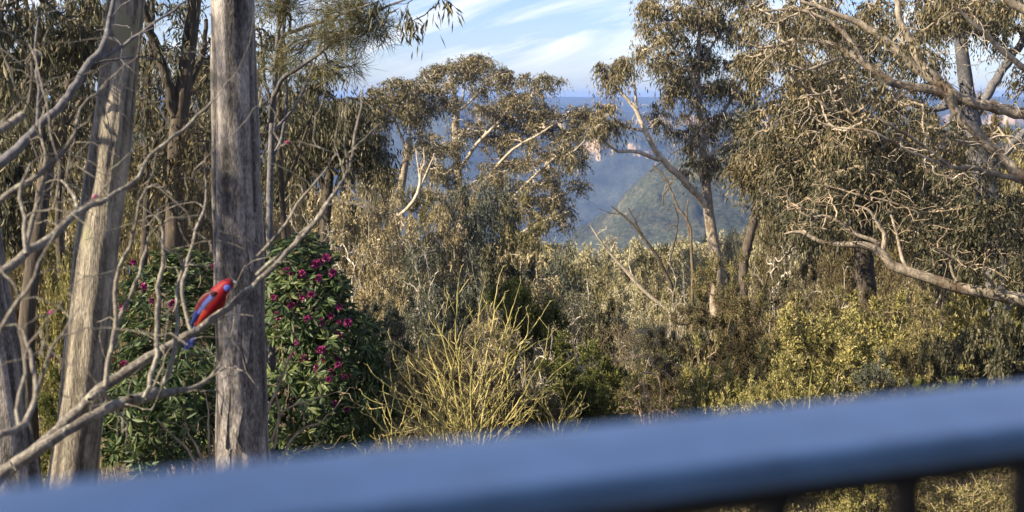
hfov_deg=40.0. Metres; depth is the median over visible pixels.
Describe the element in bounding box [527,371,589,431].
broom bush
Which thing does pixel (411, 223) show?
scrub tree
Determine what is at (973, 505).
shrub
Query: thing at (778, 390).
shrub
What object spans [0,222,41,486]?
gum tree
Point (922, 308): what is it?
shrub
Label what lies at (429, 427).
broom bush
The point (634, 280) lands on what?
dead tree
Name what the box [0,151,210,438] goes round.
bare tree
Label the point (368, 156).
gum tree
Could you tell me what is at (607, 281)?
gum
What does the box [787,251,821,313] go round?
gum
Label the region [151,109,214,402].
scrub tree
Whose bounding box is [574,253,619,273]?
gum
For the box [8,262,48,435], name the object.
shrub
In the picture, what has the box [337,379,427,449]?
broom bush
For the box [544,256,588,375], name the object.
gum
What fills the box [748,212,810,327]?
gum
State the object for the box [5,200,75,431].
shrub
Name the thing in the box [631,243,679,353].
gum
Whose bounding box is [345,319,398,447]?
shrub
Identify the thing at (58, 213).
gum tree
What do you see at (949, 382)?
shrub
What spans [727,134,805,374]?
gum tree
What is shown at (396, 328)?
shrub
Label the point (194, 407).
rhododendron
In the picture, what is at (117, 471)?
dry grass
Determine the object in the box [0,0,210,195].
bare tree
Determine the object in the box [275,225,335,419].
scrub tree
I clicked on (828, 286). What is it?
shrub
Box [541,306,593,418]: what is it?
shrub
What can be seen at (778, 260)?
leafless shrub
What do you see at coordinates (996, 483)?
shrub
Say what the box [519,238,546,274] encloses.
gum
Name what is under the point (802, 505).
dry tuft
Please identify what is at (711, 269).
shrub
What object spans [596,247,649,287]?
gum
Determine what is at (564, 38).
sky
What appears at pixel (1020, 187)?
scrub tree
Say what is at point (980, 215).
gum tree
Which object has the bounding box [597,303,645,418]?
shrub
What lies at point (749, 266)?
gum
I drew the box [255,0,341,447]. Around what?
gum tree
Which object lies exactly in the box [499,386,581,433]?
shrub
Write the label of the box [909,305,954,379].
shrub
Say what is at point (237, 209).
gum tree
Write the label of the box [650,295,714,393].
shrub
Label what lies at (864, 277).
gum tree
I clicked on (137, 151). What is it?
shrub
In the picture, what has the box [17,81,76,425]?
shrub
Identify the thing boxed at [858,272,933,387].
shrub
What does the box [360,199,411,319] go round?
leafless shrub
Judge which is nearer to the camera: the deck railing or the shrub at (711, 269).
the deck railing
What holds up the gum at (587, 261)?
on the terrain at (623, 182)
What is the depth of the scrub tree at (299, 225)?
32.98 m
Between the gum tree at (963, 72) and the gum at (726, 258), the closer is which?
the gum tree at (963, 72)
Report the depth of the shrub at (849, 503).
12.84 m
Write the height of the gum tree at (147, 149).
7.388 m
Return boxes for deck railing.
[0,380,1023,511]
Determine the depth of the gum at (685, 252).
84.57 m
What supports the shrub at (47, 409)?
on the terrain at (623, 182)
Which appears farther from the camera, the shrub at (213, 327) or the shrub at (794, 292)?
the shrub at (794, 292)
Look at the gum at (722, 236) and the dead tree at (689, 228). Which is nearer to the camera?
the dead tree at (689, 228)
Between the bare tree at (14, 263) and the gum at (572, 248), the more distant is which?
the gum at (572, 248)
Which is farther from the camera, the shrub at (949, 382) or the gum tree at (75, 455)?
the shrub at (949, 382)
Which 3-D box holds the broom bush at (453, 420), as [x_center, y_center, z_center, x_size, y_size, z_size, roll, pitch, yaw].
[-0.360,1.426,13.326,1.993,2.960,0.876,0,6,0]
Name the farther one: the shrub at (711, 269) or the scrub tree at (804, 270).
the scrub tree at (804, 270)
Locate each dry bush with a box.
[156,374,215,465]
[268,333,361,457]
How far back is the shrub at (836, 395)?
14.92 m
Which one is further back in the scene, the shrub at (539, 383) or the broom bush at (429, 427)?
the shrub at (539, 383)
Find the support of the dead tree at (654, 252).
on the terrain at (623, 182)
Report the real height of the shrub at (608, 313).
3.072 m
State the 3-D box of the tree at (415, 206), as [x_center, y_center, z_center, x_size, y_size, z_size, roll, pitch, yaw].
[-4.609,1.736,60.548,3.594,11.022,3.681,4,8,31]
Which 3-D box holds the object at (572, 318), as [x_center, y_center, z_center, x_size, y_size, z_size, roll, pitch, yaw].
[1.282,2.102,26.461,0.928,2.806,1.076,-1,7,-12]
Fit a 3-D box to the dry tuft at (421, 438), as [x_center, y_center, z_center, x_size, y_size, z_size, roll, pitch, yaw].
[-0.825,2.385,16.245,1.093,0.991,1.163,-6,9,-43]
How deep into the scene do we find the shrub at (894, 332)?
20.47 m
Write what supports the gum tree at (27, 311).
on the terrain at (623, 182)
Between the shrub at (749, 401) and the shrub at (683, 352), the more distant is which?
the shrub at (683, 352)
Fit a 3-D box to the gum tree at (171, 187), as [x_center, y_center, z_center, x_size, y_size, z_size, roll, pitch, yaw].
[-3.912,0.688,16.077,1.237,4.605,1.768,3,7,27]
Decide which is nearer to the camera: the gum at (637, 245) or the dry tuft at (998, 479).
the dry tuft at (998, 479)
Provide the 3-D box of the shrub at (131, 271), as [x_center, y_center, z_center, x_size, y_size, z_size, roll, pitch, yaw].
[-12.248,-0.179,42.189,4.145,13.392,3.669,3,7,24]
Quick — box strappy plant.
[769,371,818,404]
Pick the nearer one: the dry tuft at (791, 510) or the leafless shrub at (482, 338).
the dry tuft at (791, 510)
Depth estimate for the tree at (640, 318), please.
32.06 m
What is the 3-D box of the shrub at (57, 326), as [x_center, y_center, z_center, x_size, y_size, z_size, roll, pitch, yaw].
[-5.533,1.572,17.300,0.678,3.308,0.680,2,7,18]
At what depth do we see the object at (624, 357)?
27.32 m
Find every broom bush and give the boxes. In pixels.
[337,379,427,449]
[359,370,478,444]
[364,247,580,441]
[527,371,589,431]
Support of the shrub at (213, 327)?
on the terrain at (623, 182)
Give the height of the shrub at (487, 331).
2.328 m
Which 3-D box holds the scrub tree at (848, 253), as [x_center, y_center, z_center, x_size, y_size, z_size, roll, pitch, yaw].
[9.207,1.273,38.608,2.150,8.076,2.746,1,7,6]
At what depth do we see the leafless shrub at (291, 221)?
25.13 m
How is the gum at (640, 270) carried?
on the terrain at (623, 182)
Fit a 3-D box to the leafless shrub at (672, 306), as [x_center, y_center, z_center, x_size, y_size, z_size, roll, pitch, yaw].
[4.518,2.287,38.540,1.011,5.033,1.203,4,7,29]
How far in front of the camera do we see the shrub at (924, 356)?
17.74 m
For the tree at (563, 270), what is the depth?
38.08 m
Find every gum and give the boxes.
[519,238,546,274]
[540,240,578,258]
[542,238,563,257]
[543,246,624,345]
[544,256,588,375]
[550,256,583,381]
[568,261,624,309]
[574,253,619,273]
[575,239,610,273]
[591,260,650,341]
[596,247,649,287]
[597,232,646,360]
[612,242,669,356]
[617,277,666,339]
[630,254,676,352]
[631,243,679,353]
[642,263,704,336]
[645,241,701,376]
[651,237,690,333]
[655,273,701,339]
[658,232,730,334]
[689,226,742,331]
[697,236,742,330]
[706,229,751,339]
[724,229,778,335]
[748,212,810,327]
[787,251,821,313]
[805,231,882,301]
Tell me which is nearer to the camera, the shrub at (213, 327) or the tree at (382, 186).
the shrub at (213, 327)
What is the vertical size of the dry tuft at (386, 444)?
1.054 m
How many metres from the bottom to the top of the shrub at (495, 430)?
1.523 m
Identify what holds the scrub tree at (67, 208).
on the terrain at (623, 182)
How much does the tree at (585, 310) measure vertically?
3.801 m
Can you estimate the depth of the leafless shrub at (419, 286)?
23.68 m
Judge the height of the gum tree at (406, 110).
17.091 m
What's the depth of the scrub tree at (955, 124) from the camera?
47.26 m
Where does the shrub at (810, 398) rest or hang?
on the terrain at (623, 182)
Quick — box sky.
[4,0,1023,96]
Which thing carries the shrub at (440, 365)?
on the terrain at (623, 182)
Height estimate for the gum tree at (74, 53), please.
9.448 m
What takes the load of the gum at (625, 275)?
on the terrain at (623, 182)
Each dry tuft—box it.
[353,421,428,448]
[395,427,470,445]
[733,503,802,511]
[791,499,840,511]
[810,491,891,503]
[862,483,943,510]
[922,473,1010,505]
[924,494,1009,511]
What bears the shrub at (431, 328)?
on the terrain at (623, 182)
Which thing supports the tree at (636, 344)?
on the terrain at (623, 182)
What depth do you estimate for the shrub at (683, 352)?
22.38 m
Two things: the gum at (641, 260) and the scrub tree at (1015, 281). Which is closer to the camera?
the scrub tree at (1015, 281)
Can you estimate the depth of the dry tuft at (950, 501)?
13.58 m
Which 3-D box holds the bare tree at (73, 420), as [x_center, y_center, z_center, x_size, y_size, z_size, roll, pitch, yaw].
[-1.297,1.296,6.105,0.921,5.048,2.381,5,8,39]
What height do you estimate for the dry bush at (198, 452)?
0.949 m
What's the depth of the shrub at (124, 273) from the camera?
24.92 m
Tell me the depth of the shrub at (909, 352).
19.03 m
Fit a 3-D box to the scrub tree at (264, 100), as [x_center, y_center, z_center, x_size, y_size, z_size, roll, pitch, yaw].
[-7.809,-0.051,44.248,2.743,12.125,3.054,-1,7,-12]
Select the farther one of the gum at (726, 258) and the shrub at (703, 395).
the gum at (726, 258)
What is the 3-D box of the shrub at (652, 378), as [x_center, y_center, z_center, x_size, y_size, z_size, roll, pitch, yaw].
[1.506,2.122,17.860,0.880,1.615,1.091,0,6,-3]
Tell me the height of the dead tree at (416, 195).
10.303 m
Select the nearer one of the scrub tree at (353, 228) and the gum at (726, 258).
the scrub tree at (353, 228)
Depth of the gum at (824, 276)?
83.24 m
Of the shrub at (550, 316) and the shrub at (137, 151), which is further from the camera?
the shrub at (137, 151)
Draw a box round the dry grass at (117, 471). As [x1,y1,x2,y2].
[40,418,1010,511]
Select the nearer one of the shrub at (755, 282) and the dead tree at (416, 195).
the shrub at (755, 282)
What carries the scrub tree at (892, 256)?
on the terrain at (623, 182)
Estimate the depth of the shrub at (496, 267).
31.25 m
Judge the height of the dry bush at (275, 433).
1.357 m
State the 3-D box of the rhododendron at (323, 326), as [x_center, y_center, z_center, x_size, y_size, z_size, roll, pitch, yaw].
[-1.951,1.345,14.279,1.655,3.098,2.268,0,6,0]
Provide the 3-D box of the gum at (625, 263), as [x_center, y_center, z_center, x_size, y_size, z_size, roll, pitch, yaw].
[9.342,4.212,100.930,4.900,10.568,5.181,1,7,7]
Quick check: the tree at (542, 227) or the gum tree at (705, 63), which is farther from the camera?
the tree at (542, 227)
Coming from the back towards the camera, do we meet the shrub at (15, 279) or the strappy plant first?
the shrub at (15, 279)
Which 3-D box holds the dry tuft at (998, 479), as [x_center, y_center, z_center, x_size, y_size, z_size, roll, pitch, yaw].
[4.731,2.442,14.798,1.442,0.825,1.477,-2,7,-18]
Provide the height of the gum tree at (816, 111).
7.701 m
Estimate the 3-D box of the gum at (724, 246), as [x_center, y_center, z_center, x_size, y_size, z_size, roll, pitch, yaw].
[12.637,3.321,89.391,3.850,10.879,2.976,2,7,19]
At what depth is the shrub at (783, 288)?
28.22 m
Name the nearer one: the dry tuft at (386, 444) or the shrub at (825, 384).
the dry tuft at (386, 444)
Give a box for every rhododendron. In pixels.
[100,247,215,473]
[264,232,405,458]
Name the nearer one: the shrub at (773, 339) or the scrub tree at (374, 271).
the shrub at (773, 339)
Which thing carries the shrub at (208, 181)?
on the terrain at (623, 182)
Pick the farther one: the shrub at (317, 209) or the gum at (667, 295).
the gum at (667, 295)
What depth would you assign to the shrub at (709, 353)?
16.75 m
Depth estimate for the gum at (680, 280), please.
84.26 m
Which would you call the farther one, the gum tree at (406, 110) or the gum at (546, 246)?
the gum at (546, 246)
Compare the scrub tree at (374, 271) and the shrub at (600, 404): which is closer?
the shrub at (600, 404)
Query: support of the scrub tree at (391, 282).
on the terrain at (623, 182)
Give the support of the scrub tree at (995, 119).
on the terrain at (623, 182)
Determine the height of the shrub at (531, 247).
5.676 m
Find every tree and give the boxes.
[0,0,101,385]
[0,0,171,163]
[0,0,171,472]
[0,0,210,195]
[0,0,256,280]
[0,0,401,486]
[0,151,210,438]
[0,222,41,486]
[27,114,121,397]
[47,0,144,481]
[104,0,211,468]
[127,114,211,467]
[133,1,211,439]
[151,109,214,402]
[210,0,465,464]
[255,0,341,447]
[255,0,414,458]
[257,68,292,396]
[259,60,410,363]
[263,167,307,417]
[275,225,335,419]
[292,182,380,364]
[312,229,402,363]
[339,166,397,289]
[343,171,421,339]
[348,76,473,222]
[356,265,442,397]
[361,176,440,289]
[370,210,449,400]
[378,147,439,257]
[384,238,500,425]
[406,51,596,273]
[411,193,472,383]
[435,174,524,403]
[463,186,557,378]
[470,246,562,399]
[519,239,600,410]
[539,271,615,376]
[557,0,779,342]
[579,281,679,399]
[590,225,670,334]
[599,203,678,372]
[614,303,672,419]
[652,165,693,333]
[715,24,1004,397]
[718,0,1023,339]
[720,0,1023,201]
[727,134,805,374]
[740,176,805,331]
[758,172,1023,317]
[796,147,853,311]
[812,169,890,401]
[847,88,941,301]
[873,155,931,327]
[890,243,960,348]
[893,90,1005,302]
[921,173,983,367]
[957,219,1023,370]
[969,87,1023,309]
[978,192,1023,367]
[980,119,1023,352]
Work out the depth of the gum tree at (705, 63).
49.04 m
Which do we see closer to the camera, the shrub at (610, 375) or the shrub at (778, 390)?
the shrub at (778, 390)
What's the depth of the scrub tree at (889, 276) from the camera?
36.27 m
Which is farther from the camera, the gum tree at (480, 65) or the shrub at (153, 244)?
the gum tree at (480, 65)
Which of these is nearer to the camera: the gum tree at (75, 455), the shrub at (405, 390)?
the gum tree at (75, 455)
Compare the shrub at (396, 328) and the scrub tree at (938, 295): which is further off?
the scrub tree at (938, 295)
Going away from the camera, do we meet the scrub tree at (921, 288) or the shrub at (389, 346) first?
the shrub at (389, 346)
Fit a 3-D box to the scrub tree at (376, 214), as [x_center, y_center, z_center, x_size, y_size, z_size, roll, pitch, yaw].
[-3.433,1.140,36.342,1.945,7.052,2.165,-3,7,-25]
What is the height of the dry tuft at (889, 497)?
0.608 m
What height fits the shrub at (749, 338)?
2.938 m
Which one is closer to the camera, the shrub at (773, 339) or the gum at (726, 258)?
the shrub at (773, 339)
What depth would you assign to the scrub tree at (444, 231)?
46.03 m
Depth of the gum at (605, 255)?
126.52 m
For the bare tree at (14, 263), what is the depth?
5.13 m
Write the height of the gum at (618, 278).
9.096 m
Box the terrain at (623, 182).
[1,96,1023,511]
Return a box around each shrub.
[0,40,84,425]
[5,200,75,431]
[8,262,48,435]
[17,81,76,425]
[36,250,71,465]
[38,363,60,479]
[54,52,160,399]
[65,179,161,437]
[117,214,186,438]
[119,34,200,309]
[132,39,212,357]
[184,63,214,397]
[186,252,215,461]
[261,124,365,410]
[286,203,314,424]
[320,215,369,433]
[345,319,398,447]
[358,285,424,444]
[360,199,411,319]
[380,364,446,446]
[385,297,447,440]
[398,236,446,366]
[403,329,476,442]
[443,304,527,436]
[450,373,546,437]
[451,242,536,413]
[468,276,509,420]
[474,274,570,426]
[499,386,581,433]
[505,320,560,429]
[506,241,555,406]
[530,328,631,427]
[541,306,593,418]
[556,264,593,381]
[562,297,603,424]
[569,375,631,426]
[570,261,624,366]
[580,295,629,417]
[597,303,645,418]
[605,359,665,420]
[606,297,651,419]
[606,338,709,419]
[628,327,691,420]
[639,301,762,414]
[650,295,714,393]
[664,252,692,346]
[673,323,737,403]
[674,332,759,415]
[686,248,768,393]
[709,285,808,399]
[716,363,780,510]
[733,274,763,352]
[740,275,811,376]
[741,340,807,407]
[753,236,800,333]
[754,299,824,401]
[758,255,832,388]
[765,299,890,404]
[785,284,875,394]
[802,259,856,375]
[804,257,882,370]
[805,377,840,402]
[815,491,890,511]
[822,284,923,397]
[834,385,856,496]
[850,345,910,493]
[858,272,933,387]
[859,284,961,390]
[881,318,951,393]
[906,332,953,392]
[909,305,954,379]
[910,375,977,494]
[921,474,1009,511]
[928,263,1022,383]
[932,309,1023,486]
[983,308,1023,496]
[988,381,1009,506]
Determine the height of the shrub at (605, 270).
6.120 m
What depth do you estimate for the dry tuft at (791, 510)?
12.54 m
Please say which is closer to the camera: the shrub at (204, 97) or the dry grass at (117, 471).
the dry grass at (117, 471)
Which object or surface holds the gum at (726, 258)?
on the terrain at (623, 182)
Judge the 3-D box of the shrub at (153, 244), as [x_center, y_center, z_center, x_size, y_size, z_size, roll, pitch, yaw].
[-5.378,1.381,21.233,1.288,4.291,1.258,5,8,39]
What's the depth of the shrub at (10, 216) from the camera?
29.33 m
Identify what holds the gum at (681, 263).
on the terrain at (623, 182)
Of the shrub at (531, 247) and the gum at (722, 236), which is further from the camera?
the gum at (722, 236)
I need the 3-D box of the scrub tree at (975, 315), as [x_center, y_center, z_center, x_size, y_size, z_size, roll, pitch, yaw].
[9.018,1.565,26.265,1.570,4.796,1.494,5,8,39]
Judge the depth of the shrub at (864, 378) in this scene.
15.44 m
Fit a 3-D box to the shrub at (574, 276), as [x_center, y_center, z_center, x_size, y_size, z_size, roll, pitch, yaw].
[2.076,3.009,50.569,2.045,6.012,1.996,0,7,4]
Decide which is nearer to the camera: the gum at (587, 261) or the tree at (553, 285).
the tree at (553, 285)
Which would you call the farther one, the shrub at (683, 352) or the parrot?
the shrub at (683, 352)
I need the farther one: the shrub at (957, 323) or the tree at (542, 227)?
the tree at (542, 227)
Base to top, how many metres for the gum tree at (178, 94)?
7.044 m
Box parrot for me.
[184,279,236,349]
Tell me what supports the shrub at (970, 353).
on the terrain at (623, 182)
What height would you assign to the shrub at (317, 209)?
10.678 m
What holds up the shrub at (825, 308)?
on the terrain at (623, 182)
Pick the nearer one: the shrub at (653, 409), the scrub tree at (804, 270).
the shrub at (653, 409)
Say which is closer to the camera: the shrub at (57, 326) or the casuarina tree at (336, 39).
the casuarina tree at (336, 39)
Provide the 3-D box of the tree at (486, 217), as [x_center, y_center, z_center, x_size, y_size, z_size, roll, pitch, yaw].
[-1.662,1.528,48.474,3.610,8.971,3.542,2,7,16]
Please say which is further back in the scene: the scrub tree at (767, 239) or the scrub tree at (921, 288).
the scrub tree at (767, 239)
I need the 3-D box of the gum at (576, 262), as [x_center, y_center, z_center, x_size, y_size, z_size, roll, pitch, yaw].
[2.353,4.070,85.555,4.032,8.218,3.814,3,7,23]

